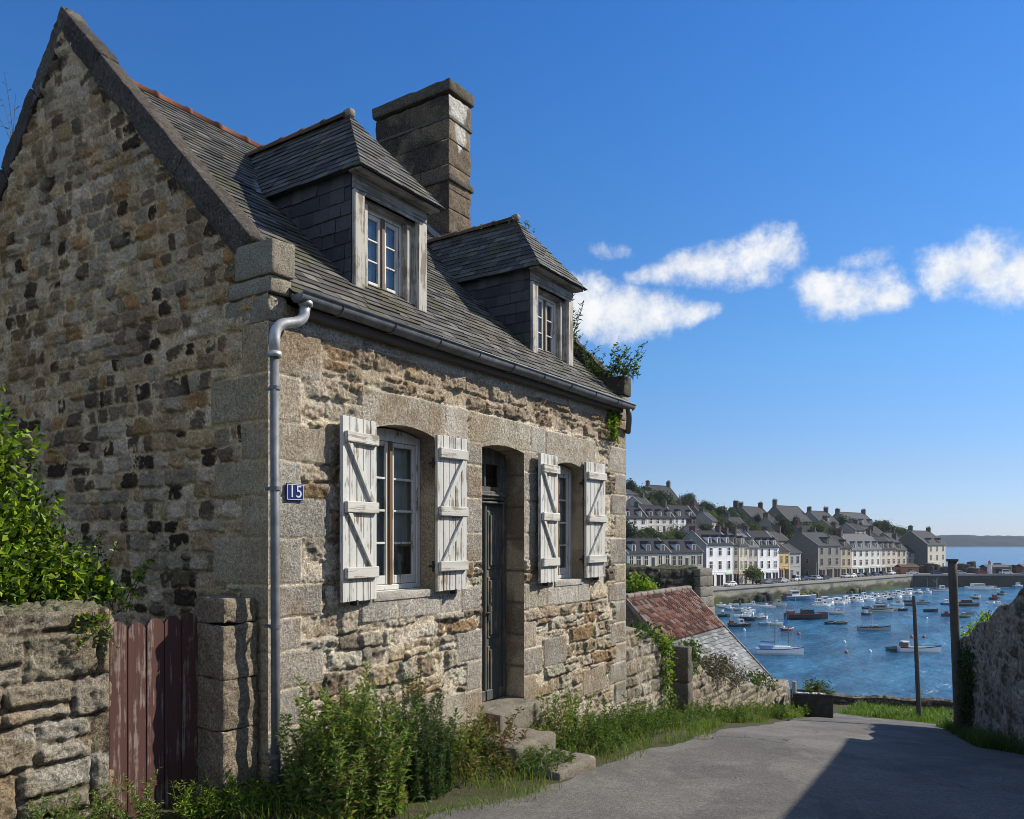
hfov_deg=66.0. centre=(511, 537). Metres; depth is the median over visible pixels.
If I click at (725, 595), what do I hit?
quay wall
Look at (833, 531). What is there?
tree
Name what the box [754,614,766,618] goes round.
boat
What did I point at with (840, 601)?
boat
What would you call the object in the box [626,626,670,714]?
lane wall
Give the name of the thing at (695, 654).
ivy
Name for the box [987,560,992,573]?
beacon
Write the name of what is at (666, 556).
window
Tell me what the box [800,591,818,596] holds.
rock heap
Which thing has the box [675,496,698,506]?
tree
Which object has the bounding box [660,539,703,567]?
town house
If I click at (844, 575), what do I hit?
parked car
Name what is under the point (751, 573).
tree
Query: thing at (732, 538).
town house
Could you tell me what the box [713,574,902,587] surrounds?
quay
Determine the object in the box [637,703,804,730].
grass
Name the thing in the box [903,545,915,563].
town house
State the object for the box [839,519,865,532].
town house
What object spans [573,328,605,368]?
plant
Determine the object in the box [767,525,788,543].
town house
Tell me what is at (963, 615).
boat
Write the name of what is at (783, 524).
tree
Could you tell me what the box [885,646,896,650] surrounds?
boat
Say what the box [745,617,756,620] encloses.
boat
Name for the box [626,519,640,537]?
tree
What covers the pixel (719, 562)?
window
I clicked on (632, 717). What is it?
weed
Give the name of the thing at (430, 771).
bush
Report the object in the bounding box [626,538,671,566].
town house
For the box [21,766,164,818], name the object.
weed
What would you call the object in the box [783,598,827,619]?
boat
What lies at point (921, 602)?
boat
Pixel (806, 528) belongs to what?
town house
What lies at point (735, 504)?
town house
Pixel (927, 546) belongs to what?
town house
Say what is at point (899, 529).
tree
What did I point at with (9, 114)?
plant
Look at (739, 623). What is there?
boat
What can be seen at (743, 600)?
rock heap
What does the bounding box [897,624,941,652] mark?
boat
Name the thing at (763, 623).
boat
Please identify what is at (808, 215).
sky
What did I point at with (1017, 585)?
boat
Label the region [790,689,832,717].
planter
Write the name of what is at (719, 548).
window
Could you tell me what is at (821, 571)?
shop window
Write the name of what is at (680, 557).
window
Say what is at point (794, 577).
parked car
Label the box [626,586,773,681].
roof
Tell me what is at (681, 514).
town house
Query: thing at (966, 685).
ivy
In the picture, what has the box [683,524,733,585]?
town house
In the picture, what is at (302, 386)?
stone house
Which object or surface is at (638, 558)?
window
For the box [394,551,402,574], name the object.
lantern
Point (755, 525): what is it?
tree
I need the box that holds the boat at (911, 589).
[905,588,916,593]
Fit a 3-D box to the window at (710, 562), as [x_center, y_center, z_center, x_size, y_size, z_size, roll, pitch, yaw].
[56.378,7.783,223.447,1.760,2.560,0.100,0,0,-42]
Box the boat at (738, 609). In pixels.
[733,608,743,610]
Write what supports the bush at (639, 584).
on the ground at (171, 812)
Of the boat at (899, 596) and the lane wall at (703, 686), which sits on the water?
the boat at (899, 596)
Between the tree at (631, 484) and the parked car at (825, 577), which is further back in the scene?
the tree at (631, 484)
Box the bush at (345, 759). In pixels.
[273,657,422,818]
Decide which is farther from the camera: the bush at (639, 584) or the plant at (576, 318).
the bush at (639, 584)
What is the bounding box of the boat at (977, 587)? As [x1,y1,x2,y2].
[964,584,994,589]
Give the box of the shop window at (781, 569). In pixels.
[779,568,783,577]
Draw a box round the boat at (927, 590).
[923,578,931,592]
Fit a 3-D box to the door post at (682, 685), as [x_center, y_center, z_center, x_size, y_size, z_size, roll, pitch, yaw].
[2.765,2.678,13.102,0.454,1.811,0.256,0,0,34]
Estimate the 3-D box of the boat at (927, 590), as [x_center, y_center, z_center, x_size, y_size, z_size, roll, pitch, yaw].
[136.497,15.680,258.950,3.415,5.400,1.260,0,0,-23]
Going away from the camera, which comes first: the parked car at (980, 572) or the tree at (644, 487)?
the parked car at (980, 572)
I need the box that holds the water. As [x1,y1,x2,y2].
[715,547,1023,699]
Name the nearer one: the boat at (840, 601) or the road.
the road
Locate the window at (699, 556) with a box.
[698,555,701,564]
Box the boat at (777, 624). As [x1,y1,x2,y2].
[770,620,782,625]
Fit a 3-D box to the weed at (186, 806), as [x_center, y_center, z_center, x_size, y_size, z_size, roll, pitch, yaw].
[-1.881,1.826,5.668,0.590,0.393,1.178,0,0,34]
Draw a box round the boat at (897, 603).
[891,601,903,604]
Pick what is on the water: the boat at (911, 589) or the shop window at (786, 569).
the boat at (911, 589)
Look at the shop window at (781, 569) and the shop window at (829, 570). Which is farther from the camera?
the shop window at (829, 570)
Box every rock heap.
[734,597,749,603]
[756,591,773,601]
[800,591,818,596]
[847,588,865,592]
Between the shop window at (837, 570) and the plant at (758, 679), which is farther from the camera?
the shop window at (837, 570)
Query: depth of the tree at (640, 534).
240.54 m
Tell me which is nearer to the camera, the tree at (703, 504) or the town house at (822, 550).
the town house at (822, 550)
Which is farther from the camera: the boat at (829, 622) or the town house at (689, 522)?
the town house at (689, 522)
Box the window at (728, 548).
[727,547,730,555]
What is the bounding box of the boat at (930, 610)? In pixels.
[923,609,937,611]
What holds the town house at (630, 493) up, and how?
on the hillside
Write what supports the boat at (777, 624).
on the water
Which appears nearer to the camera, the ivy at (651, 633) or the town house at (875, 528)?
the ivy at (651, 633)
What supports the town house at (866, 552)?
on the quay
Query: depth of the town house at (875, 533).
340.56 m
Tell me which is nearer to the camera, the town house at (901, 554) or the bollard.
the bollard
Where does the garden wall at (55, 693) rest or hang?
on the ground at (171, 812)
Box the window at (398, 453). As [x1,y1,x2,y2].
[377,428,419,591]
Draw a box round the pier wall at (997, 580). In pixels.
[912,574,1023,586]
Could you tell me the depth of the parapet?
21.54 m
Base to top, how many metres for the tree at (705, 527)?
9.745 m
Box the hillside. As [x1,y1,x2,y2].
[659,532,912,579]
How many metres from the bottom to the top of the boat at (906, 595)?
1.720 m
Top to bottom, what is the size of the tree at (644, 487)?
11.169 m
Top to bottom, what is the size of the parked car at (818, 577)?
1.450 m
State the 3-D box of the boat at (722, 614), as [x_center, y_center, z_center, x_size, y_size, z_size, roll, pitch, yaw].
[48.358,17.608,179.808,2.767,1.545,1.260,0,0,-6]
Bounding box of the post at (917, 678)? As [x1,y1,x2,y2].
[912,596,921,716]
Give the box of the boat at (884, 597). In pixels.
[879,595,889,599]
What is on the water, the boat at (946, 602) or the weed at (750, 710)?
the boat at (946, 602)
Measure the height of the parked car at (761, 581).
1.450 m
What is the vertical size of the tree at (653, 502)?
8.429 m
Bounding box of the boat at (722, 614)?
[717,612,729,616]
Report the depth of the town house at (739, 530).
274.95 m
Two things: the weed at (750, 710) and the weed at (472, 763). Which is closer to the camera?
the weed at (472, 763)
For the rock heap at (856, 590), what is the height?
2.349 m
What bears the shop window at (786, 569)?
in the town house at (784, 562)
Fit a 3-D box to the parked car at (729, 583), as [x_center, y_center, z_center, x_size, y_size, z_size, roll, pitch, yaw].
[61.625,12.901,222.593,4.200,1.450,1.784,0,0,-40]
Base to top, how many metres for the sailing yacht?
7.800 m
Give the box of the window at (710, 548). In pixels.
[709,547,712,555]
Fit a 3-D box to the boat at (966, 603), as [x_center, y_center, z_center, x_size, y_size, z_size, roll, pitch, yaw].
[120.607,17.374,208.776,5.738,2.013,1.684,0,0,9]
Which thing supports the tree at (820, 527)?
on the hillside
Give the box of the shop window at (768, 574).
[766,572,771,578]
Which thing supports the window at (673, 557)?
in the town house at (688, 552)
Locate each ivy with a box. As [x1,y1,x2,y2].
[626,612,670,652]
[652,628,677,708]
[678,636,705,677]
[950,642,976,729]
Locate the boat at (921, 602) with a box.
[916,599,929,604]
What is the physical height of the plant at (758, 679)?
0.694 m
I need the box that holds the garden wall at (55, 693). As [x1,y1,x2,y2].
[0,599,114,818]
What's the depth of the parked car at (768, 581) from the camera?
235.14 m
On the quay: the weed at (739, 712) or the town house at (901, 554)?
the town house at (901, 554)
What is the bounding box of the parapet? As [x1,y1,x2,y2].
[832,693,952,711]
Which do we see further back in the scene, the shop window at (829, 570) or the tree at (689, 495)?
the tree at (689, 495)
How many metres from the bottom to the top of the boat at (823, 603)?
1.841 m
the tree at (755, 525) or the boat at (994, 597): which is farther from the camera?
the tree at (755, 525)
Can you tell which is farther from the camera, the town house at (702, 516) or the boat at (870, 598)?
the town house at (702, 516)
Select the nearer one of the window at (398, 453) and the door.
the window at (398, 453)
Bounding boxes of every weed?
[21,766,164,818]
[168,764,297,818]
[417,737,518,787]
[441,706,500,772]
[461,705,528,769]
[509,742,575,778]
[524,686,595,749]
[529,717,559,739]
[552,711,635,753]
[587,694,668,740]
[638,696,701,730]
[682,697,724,722]
[714,698,749,722]
[730,699,771,719]
[758,697,788,718]
[786,702,811,716]
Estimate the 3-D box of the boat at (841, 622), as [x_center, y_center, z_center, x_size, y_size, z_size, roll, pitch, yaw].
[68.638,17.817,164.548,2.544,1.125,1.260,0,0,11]
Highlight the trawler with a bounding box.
[781,578,815,600]
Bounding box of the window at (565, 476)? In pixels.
[558,465,572,579]
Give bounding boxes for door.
[482,447,506,701]
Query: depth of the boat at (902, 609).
195.11 m
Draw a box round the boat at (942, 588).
[931,585,948,591]
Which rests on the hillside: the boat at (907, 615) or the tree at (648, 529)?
the tree at (648, 529)
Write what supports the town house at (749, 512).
on the hillside
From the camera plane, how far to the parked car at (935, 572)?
294.16 m
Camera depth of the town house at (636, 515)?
261.05 m
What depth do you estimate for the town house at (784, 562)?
250.84 m
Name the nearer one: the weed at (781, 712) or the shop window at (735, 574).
the weed at (781, 712)
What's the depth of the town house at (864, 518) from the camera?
368.00 m
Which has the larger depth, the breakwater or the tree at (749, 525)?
the breakwater
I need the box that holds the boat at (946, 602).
[940,599,948,604]
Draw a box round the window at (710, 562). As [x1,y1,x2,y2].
[709,561,712,569]
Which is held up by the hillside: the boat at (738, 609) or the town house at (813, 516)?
the town house at (813, 516)
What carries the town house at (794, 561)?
on the quay
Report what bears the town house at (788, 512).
on the hillside
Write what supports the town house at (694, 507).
on the hillside
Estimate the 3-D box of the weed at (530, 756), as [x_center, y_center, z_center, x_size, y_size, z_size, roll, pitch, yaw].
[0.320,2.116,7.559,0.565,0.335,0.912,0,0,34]
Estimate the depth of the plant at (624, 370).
10.87 m
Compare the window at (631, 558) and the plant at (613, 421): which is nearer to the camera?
the plant at (613, 421)
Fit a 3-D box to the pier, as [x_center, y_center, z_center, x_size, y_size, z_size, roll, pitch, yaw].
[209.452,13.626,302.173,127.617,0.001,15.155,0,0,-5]
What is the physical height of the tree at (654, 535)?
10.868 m
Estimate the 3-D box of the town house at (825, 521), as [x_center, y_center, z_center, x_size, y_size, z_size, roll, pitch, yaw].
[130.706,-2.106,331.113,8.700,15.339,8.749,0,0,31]
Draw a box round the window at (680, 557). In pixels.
[679,556,682,564]
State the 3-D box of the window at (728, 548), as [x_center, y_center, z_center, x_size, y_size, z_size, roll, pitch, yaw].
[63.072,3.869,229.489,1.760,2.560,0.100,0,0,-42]
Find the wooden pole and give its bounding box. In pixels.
[946,559,961,725]
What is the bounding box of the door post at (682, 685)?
[667,644,692,717]
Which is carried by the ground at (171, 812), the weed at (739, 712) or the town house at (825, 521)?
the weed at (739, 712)
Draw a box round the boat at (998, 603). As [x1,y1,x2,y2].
[993,601,1006,605]
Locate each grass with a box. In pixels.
[405,762,610,818]
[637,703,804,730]
[839,698,953,722]
[935,716,1023,754]
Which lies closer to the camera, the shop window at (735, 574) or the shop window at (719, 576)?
the shop window at (719, 576)
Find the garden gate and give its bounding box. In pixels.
[109,613,197,817]
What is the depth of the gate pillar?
5.79 m
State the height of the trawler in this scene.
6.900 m
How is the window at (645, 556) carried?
in the town house at (649, 552)
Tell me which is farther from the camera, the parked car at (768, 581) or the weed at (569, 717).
the parked car at (768, 581)
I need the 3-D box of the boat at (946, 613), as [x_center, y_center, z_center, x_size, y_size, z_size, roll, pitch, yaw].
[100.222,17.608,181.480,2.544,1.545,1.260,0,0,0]
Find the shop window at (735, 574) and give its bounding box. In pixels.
[734,573,738,583]
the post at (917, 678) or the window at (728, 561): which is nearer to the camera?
the post at (917, 678)
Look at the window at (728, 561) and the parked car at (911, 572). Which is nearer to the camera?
the window at (728, 561)
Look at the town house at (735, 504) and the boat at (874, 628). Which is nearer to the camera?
the boat at (874, 628)
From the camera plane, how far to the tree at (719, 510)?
315.94 m
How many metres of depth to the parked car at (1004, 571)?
296.67 m
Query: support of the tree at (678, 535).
on the hillside
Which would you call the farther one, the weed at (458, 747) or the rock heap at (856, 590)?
the rock heap at (856, 590)
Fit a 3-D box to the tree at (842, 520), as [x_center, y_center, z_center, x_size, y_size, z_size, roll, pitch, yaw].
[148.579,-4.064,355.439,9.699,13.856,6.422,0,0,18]
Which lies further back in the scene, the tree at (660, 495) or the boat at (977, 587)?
the tree at (660, 495)
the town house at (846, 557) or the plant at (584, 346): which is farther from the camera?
the town house at (846, 557)
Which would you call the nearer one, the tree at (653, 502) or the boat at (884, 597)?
the boat at (884, 597)
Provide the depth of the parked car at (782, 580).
241.05 m
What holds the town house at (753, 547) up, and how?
on the quay
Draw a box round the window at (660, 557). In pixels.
[658,555,662,564]
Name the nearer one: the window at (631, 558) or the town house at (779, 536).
the window at (631, 558)
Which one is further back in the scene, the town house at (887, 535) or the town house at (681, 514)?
the town house at (887, 535)
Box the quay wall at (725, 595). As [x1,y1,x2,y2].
[713,574,912,605]
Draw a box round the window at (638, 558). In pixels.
[636,555,640,564]
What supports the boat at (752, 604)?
on the water
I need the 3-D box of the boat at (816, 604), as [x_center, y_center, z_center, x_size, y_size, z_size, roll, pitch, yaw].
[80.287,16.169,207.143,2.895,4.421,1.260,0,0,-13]
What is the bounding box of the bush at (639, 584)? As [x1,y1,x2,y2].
[626,572,660,592]
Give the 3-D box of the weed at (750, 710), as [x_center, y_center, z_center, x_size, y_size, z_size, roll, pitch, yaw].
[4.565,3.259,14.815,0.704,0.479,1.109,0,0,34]
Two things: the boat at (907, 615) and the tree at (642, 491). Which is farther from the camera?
the tree at (642, 491)
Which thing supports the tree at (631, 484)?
on the hillside
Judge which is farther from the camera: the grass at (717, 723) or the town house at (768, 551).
the town house at (768, 551)
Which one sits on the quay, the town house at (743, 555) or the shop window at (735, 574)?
the town house at (743, 555)
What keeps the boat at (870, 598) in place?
on the water
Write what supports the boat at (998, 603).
on the water
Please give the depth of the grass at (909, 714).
19.79 m
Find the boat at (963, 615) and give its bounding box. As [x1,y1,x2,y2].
[959,612,970,617]
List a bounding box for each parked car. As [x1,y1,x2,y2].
[723,581,736,586]
[755,579,765,583]
[762,579,771,583]
[777,578,788,582]
[790,575,800,580]
[800,576,808,580]
[812,575,822,579]
[820,575,829,579]
[840,573,849,577]
[906,571,918,573]
[930,571,942,573]
[974,570,987,573]
[999,569,1011,573]
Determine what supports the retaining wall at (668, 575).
on the ground at (171, 812)
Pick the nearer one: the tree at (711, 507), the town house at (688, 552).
the town house at (688, 552)
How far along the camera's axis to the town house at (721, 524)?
270.68 m
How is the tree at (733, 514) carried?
on the hillside
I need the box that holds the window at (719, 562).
[718,561,721,569]
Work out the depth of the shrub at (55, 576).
5.32 m
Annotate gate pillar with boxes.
[194,594,258,808]
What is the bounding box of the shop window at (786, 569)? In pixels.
[785,568,788,579]
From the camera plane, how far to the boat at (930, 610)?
191.89 m
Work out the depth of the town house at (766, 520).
305.49 m
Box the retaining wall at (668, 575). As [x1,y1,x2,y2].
[626,563,697,592]
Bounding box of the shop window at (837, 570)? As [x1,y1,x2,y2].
[834,568,839,576]
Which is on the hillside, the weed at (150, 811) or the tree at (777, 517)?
the tree at (777, 517)
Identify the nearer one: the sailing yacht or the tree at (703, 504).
the sailing yacht
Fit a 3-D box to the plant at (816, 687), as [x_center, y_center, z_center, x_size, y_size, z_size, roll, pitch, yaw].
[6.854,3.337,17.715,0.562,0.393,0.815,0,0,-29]
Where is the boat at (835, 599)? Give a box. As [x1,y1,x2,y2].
[832,597,847,603]
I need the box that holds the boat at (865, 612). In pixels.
[861,610,871,614]
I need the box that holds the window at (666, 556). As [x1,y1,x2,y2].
[665,555,668,563]
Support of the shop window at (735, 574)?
in the town house at (732, 538)
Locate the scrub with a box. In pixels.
[629,504,682,533]
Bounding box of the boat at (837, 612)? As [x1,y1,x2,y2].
[829,609,844,614]
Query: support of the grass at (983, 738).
on the ground at (171, 812)
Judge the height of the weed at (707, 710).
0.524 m
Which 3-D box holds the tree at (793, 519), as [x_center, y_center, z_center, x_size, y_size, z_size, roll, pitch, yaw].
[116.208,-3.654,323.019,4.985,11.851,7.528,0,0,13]
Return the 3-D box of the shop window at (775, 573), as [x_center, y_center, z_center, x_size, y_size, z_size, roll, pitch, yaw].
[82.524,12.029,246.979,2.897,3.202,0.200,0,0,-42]
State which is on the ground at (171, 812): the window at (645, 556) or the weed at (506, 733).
the weed at (506, 733)
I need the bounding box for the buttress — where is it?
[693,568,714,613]
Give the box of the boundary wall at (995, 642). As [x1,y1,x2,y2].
[960,587,1023,741]
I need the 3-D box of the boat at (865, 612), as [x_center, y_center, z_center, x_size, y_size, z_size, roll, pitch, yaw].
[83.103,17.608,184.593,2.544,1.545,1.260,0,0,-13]
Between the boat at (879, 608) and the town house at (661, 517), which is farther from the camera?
the town house at (661, 517)
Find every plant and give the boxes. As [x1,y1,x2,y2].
[0,73,19,137]
[480,215,534,232]
[573,294,583,348]
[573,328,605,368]
[580,341,647,379]
[605,411,622,446]
[739,668,777,692]
[802,677,835,694]
[959,608,992,644]
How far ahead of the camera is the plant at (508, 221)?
10.42 m
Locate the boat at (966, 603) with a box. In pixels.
[959,600,978,605]
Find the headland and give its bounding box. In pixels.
[937,535,1023,546]
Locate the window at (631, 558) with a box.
[629,556,633,564]
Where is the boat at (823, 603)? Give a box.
[820,601,830,606]
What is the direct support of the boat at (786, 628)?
on the water
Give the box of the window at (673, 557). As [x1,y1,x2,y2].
[672,556,675,565]
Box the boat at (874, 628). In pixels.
[857,625,890,630]
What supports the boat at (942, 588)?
on the water
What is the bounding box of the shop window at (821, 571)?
[819,568,824,575]
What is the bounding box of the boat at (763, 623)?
[758,617,770,624]
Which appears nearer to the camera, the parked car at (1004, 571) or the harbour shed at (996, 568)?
the parked car at (1004, 571)
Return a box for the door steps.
[459,696,595,780]
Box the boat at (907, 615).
[903,614,912,616]
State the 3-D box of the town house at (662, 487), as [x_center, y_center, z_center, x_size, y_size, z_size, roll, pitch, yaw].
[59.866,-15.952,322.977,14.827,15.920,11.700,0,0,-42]
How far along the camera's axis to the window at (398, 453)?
7.49 m
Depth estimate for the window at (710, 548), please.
223.38 m
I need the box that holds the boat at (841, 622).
[835,621,847,623]
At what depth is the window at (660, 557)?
198.10 m
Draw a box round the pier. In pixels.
[903,573,1019,574]
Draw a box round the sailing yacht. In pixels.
[755,608,803,654]
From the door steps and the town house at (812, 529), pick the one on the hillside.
the town house at (812, 529)
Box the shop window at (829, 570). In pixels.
[827,568,832,577]
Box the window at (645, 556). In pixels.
[644,555,647,565]
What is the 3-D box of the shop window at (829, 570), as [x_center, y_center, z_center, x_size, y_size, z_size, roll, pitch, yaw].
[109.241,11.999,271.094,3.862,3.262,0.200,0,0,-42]
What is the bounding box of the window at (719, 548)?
[718,547,721,555]
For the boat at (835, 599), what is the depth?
215.29 m
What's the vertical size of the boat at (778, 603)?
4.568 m
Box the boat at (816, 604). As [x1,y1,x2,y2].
[812,591,820,606]
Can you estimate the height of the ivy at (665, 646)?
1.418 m
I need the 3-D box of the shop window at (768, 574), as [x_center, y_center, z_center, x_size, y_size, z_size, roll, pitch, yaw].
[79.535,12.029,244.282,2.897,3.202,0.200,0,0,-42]
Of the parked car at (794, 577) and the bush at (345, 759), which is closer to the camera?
the bush at (345, 759)
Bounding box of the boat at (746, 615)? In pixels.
[740,612,750,616]
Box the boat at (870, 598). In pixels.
[866,596,875,600]
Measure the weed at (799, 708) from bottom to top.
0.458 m
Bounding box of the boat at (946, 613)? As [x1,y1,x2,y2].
[941,611,949,615]
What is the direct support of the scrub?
on the hillside
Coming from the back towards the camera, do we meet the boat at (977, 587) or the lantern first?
the boat at (977, 587)
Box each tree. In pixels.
[626,478,640,492]
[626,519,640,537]
[636,485,647,498]
[636,528,652,537]
[640,483,652,489]
[642,527,659,534]
[647,489,675,504]
[648,497,659,504]
[648,528,667,538]
[661,533,675,538]
[672,527,687,538]
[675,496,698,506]
[679,490,696,500]
[698,499,709,509]
[698,521,713,529]
[706,501,715,511]
[709,509,721,522]
[714,505,742,516]
[718,520,741,532]
[719,509,746,519]
[739,565,765,583]
[743,518,758,529]
[743,520,757,529]
[751,513,761,522]
[771,516,795,536]
[774,513,785,520]
[790,515,800,524]
[808,521,827,532]
[828,526,837,534]
[836,514,852,524]
[870,520,885,530]
[878,520,892,532]
[889,525,906,534]
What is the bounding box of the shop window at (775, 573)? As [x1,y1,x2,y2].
[773,571,777,579]
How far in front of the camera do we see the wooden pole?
16.54 m
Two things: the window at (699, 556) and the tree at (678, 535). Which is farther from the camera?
the tree at (678, 535)
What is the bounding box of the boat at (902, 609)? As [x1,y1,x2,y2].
[898,608,907,610]
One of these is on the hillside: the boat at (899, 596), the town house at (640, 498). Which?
the town house at (640, 498)
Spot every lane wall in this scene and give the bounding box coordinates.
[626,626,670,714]
[691,661,789,715]
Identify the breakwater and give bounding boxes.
[919,561,1015,572]
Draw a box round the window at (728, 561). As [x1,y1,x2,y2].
[727,560,730,568]
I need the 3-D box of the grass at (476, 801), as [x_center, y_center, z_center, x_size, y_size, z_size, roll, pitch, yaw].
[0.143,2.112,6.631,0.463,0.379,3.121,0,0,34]
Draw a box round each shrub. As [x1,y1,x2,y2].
[0,375,170,653]
[697,648,746,690]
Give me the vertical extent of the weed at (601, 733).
0.506 m
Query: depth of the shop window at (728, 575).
229.35 m
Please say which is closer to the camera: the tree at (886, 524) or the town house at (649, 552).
the town house at (649, 552)
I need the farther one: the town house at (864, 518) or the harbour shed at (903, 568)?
the town house at (864, 518)
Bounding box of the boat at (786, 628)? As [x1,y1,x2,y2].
[780,614,793,630]
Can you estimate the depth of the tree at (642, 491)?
292.24 m
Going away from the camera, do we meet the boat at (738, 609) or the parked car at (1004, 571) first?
the boat at (738, 609)
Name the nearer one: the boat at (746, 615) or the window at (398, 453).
the window at (398, 453)
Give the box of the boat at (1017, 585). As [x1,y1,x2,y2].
[1012,583,1022,586]
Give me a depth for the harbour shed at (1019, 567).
305.80 m
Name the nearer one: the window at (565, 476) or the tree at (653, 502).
the window at (565, 476)
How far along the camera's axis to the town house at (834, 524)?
331.40 m
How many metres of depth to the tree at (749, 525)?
288.52 m
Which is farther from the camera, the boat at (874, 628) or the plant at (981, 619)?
the boat at (874, 628)
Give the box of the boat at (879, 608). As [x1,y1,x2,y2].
[869,605,892,611]
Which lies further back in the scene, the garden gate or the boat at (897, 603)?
the boat at (897, 603)
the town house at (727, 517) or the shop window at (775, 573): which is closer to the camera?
the shop window at (775, 573)
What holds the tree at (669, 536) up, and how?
on the hillside
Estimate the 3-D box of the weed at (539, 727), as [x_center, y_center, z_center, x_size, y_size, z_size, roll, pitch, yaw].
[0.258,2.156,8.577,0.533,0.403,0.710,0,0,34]
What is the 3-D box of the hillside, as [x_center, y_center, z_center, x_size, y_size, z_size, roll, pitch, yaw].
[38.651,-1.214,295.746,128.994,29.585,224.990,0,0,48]
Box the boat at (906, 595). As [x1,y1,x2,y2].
[902,593,911,596]
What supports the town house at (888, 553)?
on the quay
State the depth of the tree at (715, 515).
292.66 m
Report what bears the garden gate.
attached to the gate pillar
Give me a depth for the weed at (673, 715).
11.11 m
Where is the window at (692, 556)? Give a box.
[691,555,694,564]
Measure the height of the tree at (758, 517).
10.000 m
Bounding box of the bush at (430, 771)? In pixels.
[377,663,458,802]
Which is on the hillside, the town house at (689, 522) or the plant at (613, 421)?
the town house at (689, 522)
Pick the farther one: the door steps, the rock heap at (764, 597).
the rock heap at (764, 597)
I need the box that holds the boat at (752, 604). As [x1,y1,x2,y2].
[749,601,765,606]
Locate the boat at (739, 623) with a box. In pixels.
[727,609,750,626]
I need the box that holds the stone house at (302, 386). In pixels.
[0,6,636,804]
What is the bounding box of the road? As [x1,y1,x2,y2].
[427,713,1023,818]
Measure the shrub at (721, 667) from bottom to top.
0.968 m
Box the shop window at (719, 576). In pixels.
[717,573,723,585]
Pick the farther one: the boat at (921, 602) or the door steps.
the boat at (921, 602)
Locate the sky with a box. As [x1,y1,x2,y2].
[0,0,1023,535]
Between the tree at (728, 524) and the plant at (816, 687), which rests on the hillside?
the tree at (728, 524)
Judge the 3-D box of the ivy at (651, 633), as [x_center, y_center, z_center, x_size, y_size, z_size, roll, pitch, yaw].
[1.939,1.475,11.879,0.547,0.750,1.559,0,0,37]
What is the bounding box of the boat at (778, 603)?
[768,594,786,605]
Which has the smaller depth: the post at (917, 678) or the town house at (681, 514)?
the post at (917, 678)
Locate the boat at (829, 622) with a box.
[824,621,834,624]
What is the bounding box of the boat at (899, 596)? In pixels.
[896,593,901,598]
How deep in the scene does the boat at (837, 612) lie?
184.59 m
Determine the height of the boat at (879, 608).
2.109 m
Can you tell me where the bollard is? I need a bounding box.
[792,681,796,696]
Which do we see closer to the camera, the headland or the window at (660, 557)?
the window at (660, 557)
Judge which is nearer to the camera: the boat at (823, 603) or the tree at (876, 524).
the boat at (823, 603)
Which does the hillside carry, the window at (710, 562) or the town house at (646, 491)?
the town house at (646, 491)
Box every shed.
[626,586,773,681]
[894,564,918,573]
[979,564,1008,573]
[1016,564,1023,572]
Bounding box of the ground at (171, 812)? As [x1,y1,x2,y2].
[114,695,931,818]
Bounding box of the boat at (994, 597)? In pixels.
[988,594,999,599]
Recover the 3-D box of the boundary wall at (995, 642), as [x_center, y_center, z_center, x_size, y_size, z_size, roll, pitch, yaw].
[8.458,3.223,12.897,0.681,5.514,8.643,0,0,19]
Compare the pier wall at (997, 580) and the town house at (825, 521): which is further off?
the town house at (825, 521)
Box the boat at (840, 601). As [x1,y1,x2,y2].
[835,598,844,604]
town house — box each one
[626,489,638,505]
[626,501,647,531]
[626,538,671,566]
[628,492,651,505]
[639,499,674,531]
[644,490,654,498]
[645,480,680,501]
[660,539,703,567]
[667,504,695,531]
[680,518,701,534]
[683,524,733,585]
[689,499,711,514]
[695,507,718,527]
[710,522,724,531]
[721,526,739,583]
[722,511,746,526]
[728,500,741,518]
[729,526,748,583]
[730,522,746,532]
[737,501,770,522]
[737,533,758,582]
[743,524,779,579]
[758,512,778,530]
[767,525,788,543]
[768,498,812,524]
[776,541,789,579]
[781,544,801,578]
[783,526,841,577]
[791,519,816,535]
[805,506,838,524]
[810,526,826,533]
[817,515,834,534]
[827,529,852,574]
[831,521,843,531]
[832,508,873,525]
[838,528,881,573]
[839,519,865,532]
[858,522,882,533]
[868,525,879,535]
[871,532,896,571]
[880,528,900,539]
[887,533,906,564]
[898,525,946,565]
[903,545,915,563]
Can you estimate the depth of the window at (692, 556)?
207.41 m
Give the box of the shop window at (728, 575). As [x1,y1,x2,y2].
[726,573,731,581]

